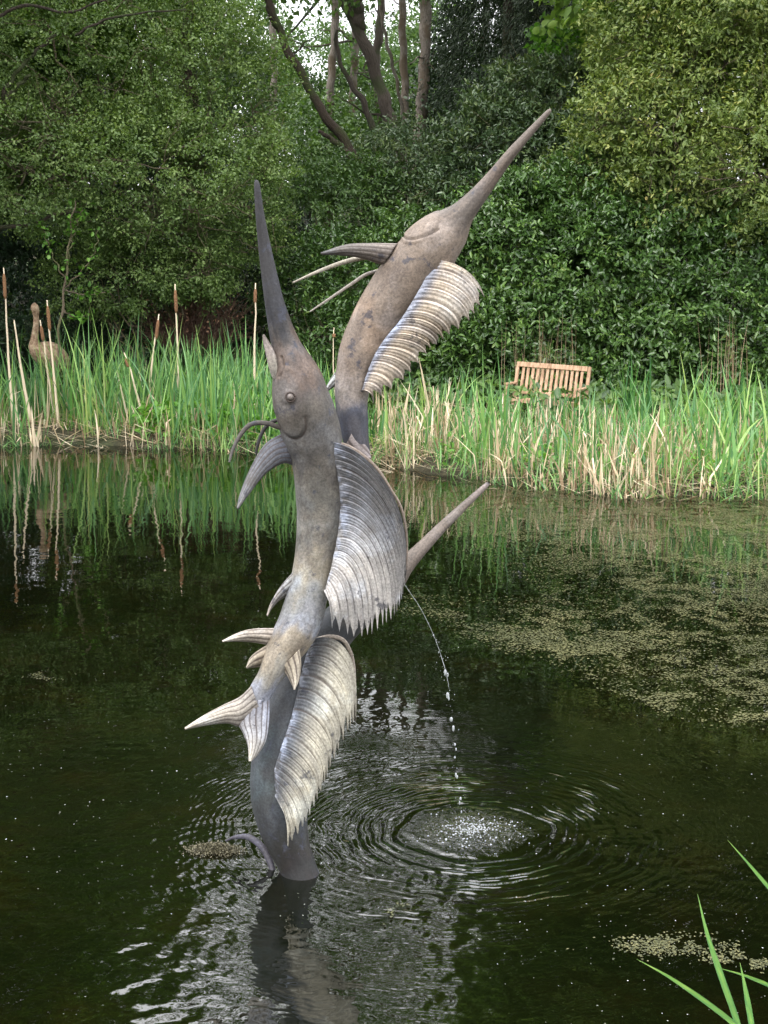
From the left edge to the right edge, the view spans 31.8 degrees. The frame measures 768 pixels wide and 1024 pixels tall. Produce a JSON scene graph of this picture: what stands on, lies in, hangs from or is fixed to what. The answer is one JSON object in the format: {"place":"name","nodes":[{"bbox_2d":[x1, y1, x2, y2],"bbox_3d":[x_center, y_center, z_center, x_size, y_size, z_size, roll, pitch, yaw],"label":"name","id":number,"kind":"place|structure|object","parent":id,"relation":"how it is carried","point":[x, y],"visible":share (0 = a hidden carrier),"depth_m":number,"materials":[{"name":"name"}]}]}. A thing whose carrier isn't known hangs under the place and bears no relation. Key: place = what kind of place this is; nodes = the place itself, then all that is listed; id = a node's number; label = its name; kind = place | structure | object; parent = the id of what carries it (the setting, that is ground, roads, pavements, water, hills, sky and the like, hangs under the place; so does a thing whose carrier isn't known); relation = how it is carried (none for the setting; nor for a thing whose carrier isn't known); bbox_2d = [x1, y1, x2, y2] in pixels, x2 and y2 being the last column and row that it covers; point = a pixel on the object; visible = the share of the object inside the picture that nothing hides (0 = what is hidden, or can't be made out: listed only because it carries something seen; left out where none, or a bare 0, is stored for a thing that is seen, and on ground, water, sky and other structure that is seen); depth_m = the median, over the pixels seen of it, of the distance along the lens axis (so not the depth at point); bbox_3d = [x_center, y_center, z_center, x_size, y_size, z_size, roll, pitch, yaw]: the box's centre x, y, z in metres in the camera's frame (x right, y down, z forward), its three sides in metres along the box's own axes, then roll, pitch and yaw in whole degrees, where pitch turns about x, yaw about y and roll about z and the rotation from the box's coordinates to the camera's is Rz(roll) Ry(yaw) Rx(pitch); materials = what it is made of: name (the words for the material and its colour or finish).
{"place":"outdoors","nodes":[
{"label":"outdoors","id":0,"kind":"place"},
{"bbox_2d":[368,403,393,444],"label":"iris clump","id":1,"kind":"object","parent":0,"point":[381,425],"visible":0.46,"depth_m":16.80,"materials":[{"name":"green plant"}]},
{"bbox_2d":[0,445,767,1023],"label":"pond water","id":2,"kind":"structure","parent":0,"point":[114,903],"depth_m":5.04,"materials":[{"name":"liquid"}]},
{"bbox_2d":[22,670,58,679],"bbox_3d":[-1.595,0.772,6.396,0.253,0.008,0.176,3,8,20],"label":"weed raft","id":3,"kind":"object","parent":2,"relation":"on","point":[41,676],"visible":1,"depth_m":6.36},
{"bbox_2d":[169,840,251,860],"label":"algae clump","id":4,"kind":"object","parent":2,"relation":"on","point":[216,848],"visible":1,"depth_m":4.26,"materials":[{"name":"plant"}]},
{"bbox_2d":[185,109,550,880],"bbox_3d":[-0.075,0.021,4.132,1.129,2.465,0.386,-4,9,-28],"label":"fish sculpture","id":5,"kind":"object","parent":2,"relation":"in","point":[291,709],"visible":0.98,"depth_m":4.04,"materials":[{"name":"grey metal"}]},
{"bbox_2d":[5,494,761,1023],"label":"floating specks","id":6,"kind":"object","parent":2,"relation":"on","point":[419,838],"visible":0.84,"depth_m":4.37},
{"bbox_2d":[383,903,420,924],"bbox_3d":[0.029,1.131,3.806,0.144,0.007,0.103,-7,11,-41],"label":"weed raft","id":7,"kind":"object","parent":2,"relation":"on","point":[395,910],"visible":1,"depth_m":3.83,"materials":[{"name":"plant"}]},
{"bbox_2d":[381,412,435,456],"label":"iris clump","id":8,"kind":"object","parent":2,"relation":"on","point":[403,432],"visible":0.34,"depth_m":16.18,"materials":[{"name":"green plant"}]},
{"bbox_2d":[404,584,512,842],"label":"water stream","id":9,"kind":"structure","parent":2,"relation":"on","point":[446,674],"depth_m":4.40,"materials":[{"name":"white"}]},
{"bbox_2d":[402,809,550,854],"bbox_3d":[0.279,1.050,4.410,0.446,0.006,0.417,-3,9,-23],"label":"foam","id":10,"kind":"object","parent":2,"relation":"on","point":[479,826],"visible":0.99,"depth_m":4.43,"materials":[{"name":"white liquid"}]},
{"bbox_2d":[377,352,767,496],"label":"reed bed","id":11,"kind":"object","parent":2,"relation":"in","point":[708,421],"visible":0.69,"depth_m":14.26,"materials":[{"name":"plant"}]},
{"bbox_2d":[395,469,767,735],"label":"duckweed","id":12,"kind":"object","parent":2,"relation":"on","point":[658,587],"visible":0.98,"depth_m":8.30,"materials":[{"name":"plant"}]},
{"bbox_2d":[567,931,739,963],"bbox_3d":[0.720,1.161,3.599,0.474,0.010,0.191,0,8,0],"label":"weed raft","id":13,"kind":"object","parent":2,"relation":"on","point":[656,943],"visible":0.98,"depth_m":3.60,"materials":[{"name":"plant"}]},
{"bbox_2d":[698,948,767,972],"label":"weed raft","id":14,"kind":"object","parent":2,"relation":"on","point":[750,963],"visible":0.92,"depth_m":3.52,"materials":[{"name":"plant"}]},
{"bbox_2d":[0,192,767,497],"bbox_3d":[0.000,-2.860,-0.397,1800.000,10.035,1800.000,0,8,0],"label":"ground","id":15,"kind":"structure","parent":0,"point":[120,442],"depth_m":18.23,"materials":[{"name":"soil"}]},
{"bbox_2d":[2,267,12,425],"bbox_3d":[-5.337,-2.337,19.173,0.090,2.237,0.053,0,8,0],"label":"cattail","id":16,"kind":"object","parent":15,"relation":"on","point":[5,296],"visible":0.97,"depth_m":19.15},
{"bbox_2d":[13,320,31,424],"bbox_3d":[-5.178,-1.997,19.394,0.239,1.511,0.065,0,8,0],"label":"cattail","id":17,"kind":"object","parent":15,"relation":"on","point":[25,391],"visible":0.84,"depth_m":19.39},
{"bbox_2d":[17,413,47,446],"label":"dry reed clump","id":18,"kind":"object","parent":15,"relation":"on","point":[33,437],"visible":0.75,"depth_m":18.41,"materials":[{"name":"plant"}]},
{"bbox_2d":[40,320,56,422],"bbox_3d":[-4.861,-2.026,19.573,0.216,1.501,0.059,0,8,0],"label":"cattail","id":19,"kind":"object","parent":15,"relation":"on","point":[42,333],"visible":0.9,"depth_m":19.53},
{"bbox_2d":[28,303,70,406],"bbox_3d":[-5.243,-2.413,21.189,0.549,1.714,0.706,0,8,0],"label":"bird statue","id":20,"kind":"object","parent":15,"relation":"on","point":[35,328],"visible":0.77,"depth_m":20.91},
{"bbox_2d":[46,300,59,427],"bbox_3d":[-4.704,-2.084,19.204,0.148,1.841,0.056,0,8,0],"label":"cattail","id":21,"kind":"object","parent":15,"relation":"on","point":[49,330],"visible":0.98,"depth_m":19.19},
{"bbox_2d":[37,198,108,409],"bbox_3d":[-4.610,-2.890,20.164,1.087,3.530,0.336,0,8,0],"label":"young sapling","id":22,"kind":"object","parent":15,"relation":"on","point":[71,227],"visible":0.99,"depth_m":20.04,"materials":[{"name":"green plant"}]},
{"bbox_2d":[48,364,114,430],"bbox_3d":[-4.306,-1.654,19.245,0.910,0.978,0.491,-6,10,-35],"label":"iris clump","id":23,"kind":"object","parent":15,"relation":"on","point":[70,412],"visible":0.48,"depth_m":19.25,"materials":[{"name":"green plant"}]},
{"bbox_2d":[59,375,112,395],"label":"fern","id":24,"kind":"object","parent":15,"relation":"on","point":[61,378],"visible":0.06,"depth_m":21.77,"materials":[{"name":"green plant"}]},
{"bbox_2d":[15,48,168,306],"bbox_3d":[-8.206,-8.979,32.050,6.625,8.829,5.035,0,8,0],"label":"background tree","id":25,"kind":"object","parent":15,"relation":"on","point":[86,173],"depth_m":31.63,"materials":[{"name":"green plant"}]},
{"bbox_2d":[0,0,185,229],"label":"gnarled tree","id":26,"kind":"object","parent":15,"relation":"on","point":[18,84],"visible":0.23,"depth_m":20.22,"materials":[{"name":"green plant"}]},
{"bbox_2d":[0,208,215,385],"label":"rhododendron","id":27,"kind":"object","parent":15,"relation":"on","point":[69,326],"visible":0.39,"depth_m":22.38,"materials":[{"name":"green plant"}]},
{"bbox_2d":[0,0,223,214],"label":"tall alder tree","id":28,"kind":"object","parent":15,"relation":"on","point":[64,57],"visible":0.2,"depth_m":23.57,"materials":[{"name":"green plant"}]},
{"bbox_2d":[0,67,262,314],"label":"background tree","id":29,"kind":"object","parent":15,"relation":"on","point":[34,288],"visible":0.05,"depth_m":29.61,"materials":[{"name":"green plant"}]},
{"bbox_2d":[19,221,244,397],"bbox_3d":[-4.054,-3.205,21.622,3.592,2.951,2.053,1,8,10],"label":"hanging shrub","id":30,"kind":"object","parent":15,"relation":"on","point":[109,308],"visible":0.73,"depth_m":21.33,"materials":[{"name":"green plant"}]},
{"bbox_2d":[124,352,146,422],"bbox_3d":[-3.509,-1.721,19.082,0.318,1.066,0.055,0,8,0],"label":"cattail","id":31,"kind":"object","parent":15,"relation":"on","point":[135,389],"visible":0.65,"depth_m":19.06},
{"bbox_2d":[149,314,159,402],"bbox_3d":[-3.304,-2.017,19.219,0.255,1.590,0.057,0,8,0],"label":"cattail","id":32,"kind":"object","parent":15,"relation":"on","point":[156,331],"visible":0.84,"depth_m":19.14},
{"bbox_2d":[0,0,313,374],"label":"alder tree","id":33,"kind":"object","parent":15,"relation":"on","point":[188,133],"visible":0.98,"depth_m":20.82,"materials":[{"name":"green plant"}]},
{"bbox_2d":[0,366,334,451],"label":"dead reeds","id":34,"kind":"object","parent":15,"relation":"on","point":[112,418],"visible":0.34,"depth_m":18.64,"materials":[{"name":"plant"}]},
{"bbox_2d":[0,302,335,451],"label":"reed bed","id":35,"kind":"object","parent":15,"relation":"on","point":[215,384],"visible":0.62,"depth_m":19.04,"materials":[{"name":"plant"}]},
{"bbox_2d":[174,284,178,378],"bbox_3d":[-2.946,-2.216,19.372,0.102,2.083,0.063,0,8,0],"label":"cattail","id":36,"kind":"object","parent":15,"relation":"on","point":[175,302],"visible":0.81,"depth_m":19.28},
{"bbox_2d":[122,287,258,362],"bbox_3d":[-3.048,-3.103,21.887,2.625,1.601,1.329,0,8,0],"label":"brushwood","id":37,"kind":"object","parent":15,"relation":"on","point":[191,327],"visible":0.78,"depth_m":21.74,"materials":[{"name":"brown plant"}]},
{"bbox_2d":[185,408,196,434],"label":"dry reed clump","id":38,"kind":"object","parent":15,"relation":"on","point":[191,419],"visible":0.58,"depth_m":18.38,"materials":[{"name":"plant"}]},
{"bbox_2d":[104,0,288,242],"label":"background tree","id":39,"kind":"object","parent":15,"relation":"on","point":[229,77],"visible":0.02,"depth_m":32.91,"materials":[{"name":"green plant"}]},
{"bbox_2d":[71,135,336,370],"bbox_3d":[-3.222,-4.846,25.619,5.416,4.568,2.905,-4,9,-29],"label":"rhododendron","id":40,"kind":"object","parent":15,"relation":"on","point":[243,297],"visible":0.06,"depth_m":25.32,"materials":[{"name":"green plant"}]},
{"bbox_2d":[143,0,310,153],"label":"background tree","id":41,"kind":"object","parent":15,"relation":"on","point":[264,12],"visible":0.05,"depth_m":46.39,"materials":[{"name":"green plant"}]},
{"bbox_2d":[132,374,342,443],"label":"marsh plants","id":42,"kind":"object","parent":15,"relation":"on","point":[143,411],"visible":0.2,"depth_m":18.42,"materials":[{"name":"green plant"}]},
{"bbox_2d":[253,283,256,379],"bbox_3d":[-1.877,-2.302,19.534,0.103,1.996,0.058,0,8,0],"label":"cattail","id":43,"kind":"object","parent":15,"relation":"on","point":[254,349],"visible":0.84,"depth_m":19.49},
{"bbox_2d":[259,373,272,407],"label":"iris clump","id":44,"kind":"object","parent":15,"relation":"on","point":[268,393],"visible":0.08,"depth_m":18.56,"materials":[{"name":"green plant"}]},
{"bbox_2d":[198,34,334,199],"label":"background tree","id":45,"kind":"object","parent":15,"relation":"on","point":[293,89],"visible":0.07,"depth_m":44.87,"materials":[{"name":"green plant"}]},
{"bbox_2d":[264,3,289,225],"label":"woodland tree","id":46,"kind":"object","parent":15,"relation":"on","point":[272,29],"visible":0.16,"depth_m":40.62,"materials":[{"name":"brown plant"}]},
{"bbox_2d":[211,288,349,383],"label":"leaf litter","id":47,"kind":"object","parent":15,"relation":"on","point":[252,351],"visible":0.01,"depth_m":28.97,"materials":[{"name":"plant"}]},
{"bbox_2d":[234,83,378,242],"bbox_3d":[-2.250,-9.778,38.679,4.537,5.115,4.699,7,10,40],"label":"background tree","id":48,"kind":"object","parent":15,"relation":"on","point":[350,128],"visible":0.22,"depth_m":38.11,"materials":[{"name":"green plant"}]},
{"bbox_2d":[203,0,426,352],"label":"leaning tree","id":49,"kind":"object","parent":15,"relation":"on","point":[336,129],"visible":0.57,"depth_m":25.43,"materials":[{"name":"brown plant"}]},
{"bbox_2d":[262,14,400,180],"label":"background tree","id":50,"kind":"object","parent":15,"relation":"on","point":[320,38],"visible":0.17,"depth_m":47.96,"materials":[{"name":"green plant"}]},
{"bbox_2d":[332,330,335,391],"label":"cattail","id":51,"kind":"object","parent":15,"relation":"on","point":[333,335],"visible":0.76,"depth_m":19.17},
{"bbox_2d":[233,137,436,368],"bbox_3d":[-0.951,-4.642,25.231,4.103,4.518,2.792,-5,9,-32],"label":"laurel bush","id":52,"kind":"object","parent":15,"relation":"on","point":[343,183],"visible":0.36,"depth_m":24.52,"materials":[{"name":"green plant"}]},
{"bbox_2d":[260,0,410,194],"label":"leaning tree","id":53,"kind":"object","parent":15,"relation":"on","point":[353,10],"visible":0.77,"depth_m":27.78,"materials":[{"name":"brown plant"}]},
{"bbox_2d":[320,0,374,229],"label":"woodland tree","id":54,"kind":"object","parent":15,"relation":"on","point":[332,66],"visible":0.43,"depth_m":38.90,"materials":[{"name":"brown plant"}]},
{"bbox_2d":[292,0,418,226],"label":"woodland tree","id":55,"kind":"object","parent":15,"relation":"on","point":[354,58],"visible":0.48,"depth_m":42.10,"materials":[{"name":"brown plant"}]},
{"bbox_2d":[303,81,437,224],"bbox_3d":[-0.097,-10.599,40.739,4.860,4.874,4.970,0,8,0],"label":"background tree","id":56,"kind":"object","parent":15,"relation":"on","point":[370,99],"visible":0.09,"depth_m":40.00,"materials":[{"name":"green plant"}]},
{"bbox_2d":[359,0,385,231],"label":"woodland tree","id":57,"kind":"object","parent":15,"relation":"on","point":[379,38],"visible":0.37,"depth_m":40.44,"materials":[{"name":"brown plant"}]},
{"bbox_2d":[276,198,471,377],"bbox_3d":[-0.237,-3.675,23.344,3.741,3.477,2.849,-2,8,-16],"label":"laurel bush","id":58,"kind":"object","parent":15,"relation":"on","point":[395,232],"visible":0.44,"depth_m":22.84,"materials":[{"name":"green plant"}]},
{"bbox_2d":[317,15,431,139],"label":"background tree","id":59,"kind":"object","parent":15,"relation":"on","point":[381,60],"visible":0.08,"depth_m":49.56,"materials":[{"name":"green plant"}]},
{"bbox_2d":[317,0,432,169],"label":"woodland tree","id":60,"kind":"object","parent":15,"relation":"on","point":[393,69],"visible":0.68,"depth_m":32.15,"materials":[{"name":"brown plant"}]},
{"bbox_2d":[0,178,767,440],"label":"undergrowth","id":61,"kind":"object","parent":15,"relation":"on","point":[602,393],"depth_m":20.06,"materials":[{"name":"green plant"}]},
{"bbox_2d":[0,394,767,504],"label":"sedge fringe","id":62,"kind":"object","parent":15,"relation":"on","point":[724,476],"visible":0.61,"depth_m":13.95,"materials":[{"name":"plant"}]},
{"bbox_2d":[0,406,767,506],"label":"fallen reeds","id":63,"kind":"object","parent":15,"relation":"on","point":[73,420],"visible":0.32,"depth_m":15.34,"materials":[{"name":"plant"}]},
{"bbox_2d":[0,372,767,475],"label":"bank grass","id":64,"kind":"structure","parent":15,"relation":"on","point":[135,422],"depth_m":19.08,"materials":[{"name":"green plant"}]},
{"bbox_2d":[370,384,409,436],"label":"dry reed clump","id":65,"kind":"object","parent":15,"relation":"on","point":[380,412],"visible":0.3,"depth_m":17.36,"materials":[{"name":"plant"}]},
{"bbox_2d":[382,0,409,120],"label":"woodland tree","id":66,"kind":"object","parent":15,"relation":"on","point":[403,65],"visible":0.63,"depth_m":38.85,"materials":[{"name":"brown plant"}]},
{"bbox_2d":[406,0,439,187],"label":"woodland tree","id":67,"kind":"object","parent":15,"relation":"on","point":[424,27],"visible":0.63,"depth_m":37.14,"materials":[{"name":"brown plant"}]},
{"bbox_2d":[335,110,525,356],"bbox_3d":[0.758,-5.151,25.794,2.856,4.928,4.923,-5,9,-33],"label":"twiggy shrub","id":68,"kind":"object","parent":15,"relation":"on","point":[426,181],"visible":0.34,"depth_m":24.95,"materials":[{"name":"green plant"}]},
{"bbox_2d":[381,62,479,198],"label":"background tree","id":69,"kind":"object","parent":15,"relation":"on","point":[411,100],"visible":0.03,"depth_m":40.07,"materials":[{"name":"green plant"}]},
{"bbox_2d":[369,0,495,121],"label":"background tree","id":70,"kind":"object","parent":15,"relation":"on","point":[415,52],"visible":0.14,"depth_m":46.35,"materials":[{"name":"green plant"}]},
{"bbox_2d":[400,360,467,424],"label":"dry reed clump","id":71,"kind":"object","parent":15,"relation":"on","point":[437,397],"visible":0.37,"depth_m":16.76,"materials":[{"name":"plant"}]},
{"bbox_2d":[429,369,507,426],"bbox_3d":[1.126,-1.384,17.354,1.130,0.975,0.886,4,9,27],"label":"iris clump","id":72,"kind":"object","parent":15,"relation":"on","point":[469,402],"visible":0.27,"depth_m":17.42,"materials":[{"name":"green plant"}]},
{"bbox_2d":[441,396,499,411],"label":"fern","id":73,"kind":"object","parent":15,"relation":"on","point":[485,404],"visible":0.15,"depth_m":19.61,"materials":[{"name":"green plant"}]},
{"bbox_2d":[403,0,542,159],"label":"background tree","id":74,"kind":"object","parent":15,"relation":"on","point":[431,88],"visible":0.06,"depth_m":37.81,"materials":[{"name":"green plant"}]},
{"bbox_2d":[478,0,501,80],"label":"woodland tree","id":75,"kind":"object","parent":15,"relation":"on","point":[484,26],"visible":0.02,"depth_m":38.73,"materials":[{"name":"brown plant"}]},
{"bbox_2d":[414,0,578,262],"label":"conifer","id":76,"kind":"object","parent":15,"relation":"on","point":[464,30],"visible":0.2,"depth_m":32.79,"materials":[{"name":"green plant"}]},
{"bbox_2d":[482,395,518,438],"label":"dry reed clump","id":77,"kind":"object","parent":15,"relation":"on","point":[512,414],"visible":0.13,"depth_m":16.20,"materials":[{"name":"plant"}]},
{"bbox_2d":[517,396,538,433],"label":"iris clump","id":78,"kind":"object","parent":15,"relation":"on","point":[528,414],"visible":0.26,"depth_m":17.86,"materials":[{"name":"green plant"}]},
{"bbox_2d":[424,43,639,271],"bbox_3d":[2.764,-5.872,25.273,4.243,5.784,3.747,0,8,0],"label":"rounded rhododendron","id":79,"kind":"object","parent":15,"relation":"on","point":[484,107],"visible":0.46,"depth_m":24.53,"materials":[{"name":"green plant"}]},
{"bbox_2d":[468,0,611,117],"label":"background tree","id":80,"kind":"object","parent":15,"relation":"on","point":[493,52],"visible":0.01,"depth_m":35.92,"materials":[{"name":"green plant"}]},
{"bbox_2d":[501,316,582,409],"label":"dry flower stalks","id":81,"kind":"object","parent":15,"relation":"on","point":[540,359],"visible":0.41,"depth_m":20.76,"materials":[{"name":"plant"}]},
{"bbox_2d":[529,405,562,452],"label":"dry reed clump","id":82,"kind":"object","parent":15,"relation":"on","point":[543,425],"visible":0.23,"depth_m":15.32,"materials":[{"name":"plant"}]},
{"bbox_2d":[503,361,591,416],"bbox_3d":[2.277,-1.622,18.929,1.094,0.907,0.581,7,8,21],"label":"park bench","id":83,"kind":"object","parent":15,"relation":"on","point":[552,367],"visible":0.52,"depth_m":19.06,"materials":[{"name":"brown wood"}]},
{"bbox_2d":[535,393,565,419],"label":"dry reed clump","id":84,"kind":"object","parent":15,"relation":"on","point":[547,404],"visible":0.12,"depth_m":17.40,"materials":[{"name":"plant"}]},
{"bbox_2d":[528,389,573,441],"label":"iris clump","id":85,"kind":"object","parent":15,"relation":"on","point":[562,413],"visible":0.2,"depth_m":15.60,"materials":[{"name":"green plant"}]},
{"bbox_2d":[371,387,767,499],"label":"dead reeds","id":86,"kind":"object","parent":15,"relation":"on","point":[632,470],"visible":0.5,"depth_m":13.87,"materials":[{"name":"plant"}]},
{"bbox_2d":[555,389,587,430],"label":"iris clump","id":87,"kind":"object","parent":15,"relation":"on","point":[570,406],"visible":0.23,"depth_m":17.50,"materials":[{"name":"green plant"}]},
{"bbox_2d":[522,11,630,232],"bbox_3d":[3.910,-6.785,26.667,2.463,6.116,1.867,4,9,26],"label":"maple sapling","id":88,"kind":"object","parent":15,"relation":"on","point":[538,39],"visible":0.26,"depth_m":26.30,"materials":[{"name":"green plant"}]},
{"bbox_2d":[562,427,600,461],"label":"iris clump","id":89,"kind":"object","parent":15,"relation":"on","point":[574,444],"visible":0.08,"depth_m":14.53,"materials":[{"name":"green plant"}]},
{"bbox_2d":[411,134,767,415],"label":"laurel hedge","id":90,"kind":"object","parent":15,"relation":"on","point":[562,270],"visible":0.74,"depth_m":21.14,"materials":[{"name":"green plant"}]},
{"bbox_2d":[477,0,701,249],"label":"conifer","id":91,"kind":"object","parent":15,"relation":"on","point":[517,8],"visible":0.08,"depth_m":31.30,"materials":[{"name":"green plant"}]},
{"bbox_2d":[433,407,767,483],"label":"marsh plants","id":92,"kind":"object","parent":15,"relation":"on","point":[554,458],"visible":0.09,"depth_m":14.10,"materials":[{"name":"green plant"}]},
{"bbox_2d":[604,355,653,438],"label":"iris clump","id":93,"kind":"object","parent":15,"relation":"on","point":[632,389],"visible":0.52,"depth_m":16.16,"materials":[{"name":"green plant"}]},
{"bbox_2d":[530,0,767,299],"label":"tall woodland tree","id":94,"kind":"object","parent":15,"relation":"on","point":[566,13],"visible":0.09,"depth_m":24.22,"materials":[{"name":"green plant"}]},
{"bbox_2d":[534,0,767,367],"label":"evergreen oak","id":95,"kind":"object","parent":15,"relation":"on","point":[664,71],"visible":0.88,"depth_m":20.99,"materials":[{"name":"green plant"}]},
{"bbox_2d":[545,6,757,177],"bbox_3d":[7.338,-11.577,35.212,7.233,8.786,5.076,0,8,0],"label":"background tree","id":96,"kind":"object","parent":15,"relation":"on","point":[660,121],"depth_m":34.52,"materials":[{"name":"green plant"}]},
{"bbox_2d":[578,8,763,194],"bbox_3d":[7.116,-14.979,31.574,5.871,18.309,6.008,0,8,0],"label":"conifer","id":97,"kind":"object","parent":15,"relation":"on","point":[701,112],"depth_m":31.47,"materials":[{"name":"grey plant"}]},
{"bbox_2d":[673,420,702,460],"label":"dry reed clump","id":98,"kind":"object","parent":15,"relation":"on","point":[686,449],"visible":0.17,"depth_m":14.17,"materials":[{"name":"plant"}]},
{"bbox_2d":[637,894,767,1023],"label":"reed clump","id":99,"kind":"object","parent":15,"relation":"on","point":[728,997],"visible":1,"depth_m":2.50,"materials":[{"name":"plant"}]},
{"bbox_2d":[697,316,748,400],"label":"dry flower stalks","id":100,"kind":"object","parent":15,"relation":"on","point":[732,354],"visible":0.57,"depth_m":19.90,"materials":[{"name":"plant"}]},
{"bbox_2d":[710,357,766,458],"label":"iris clump","id":101,"kind":"object","parent":15,"relation":"on","point":[742,385],"visible":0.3,"depth_m":15.06,"materials":[{"name":"green plant"}]},
{"bbox_2d":[729,842,767,888],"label":"reed leaf","id":102,"kind":"object","parent":15,"relation":"on","point":[761,878],"visible":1,"depth_m":2.67,"materials":[{"name":"plant"}]},
{"bbox_2d":[88,0,761,185],"label":"sky","id":103,"kind":"structure","parent":0,"point":[297,18],"materials":[{"name":"white"}]}
]}

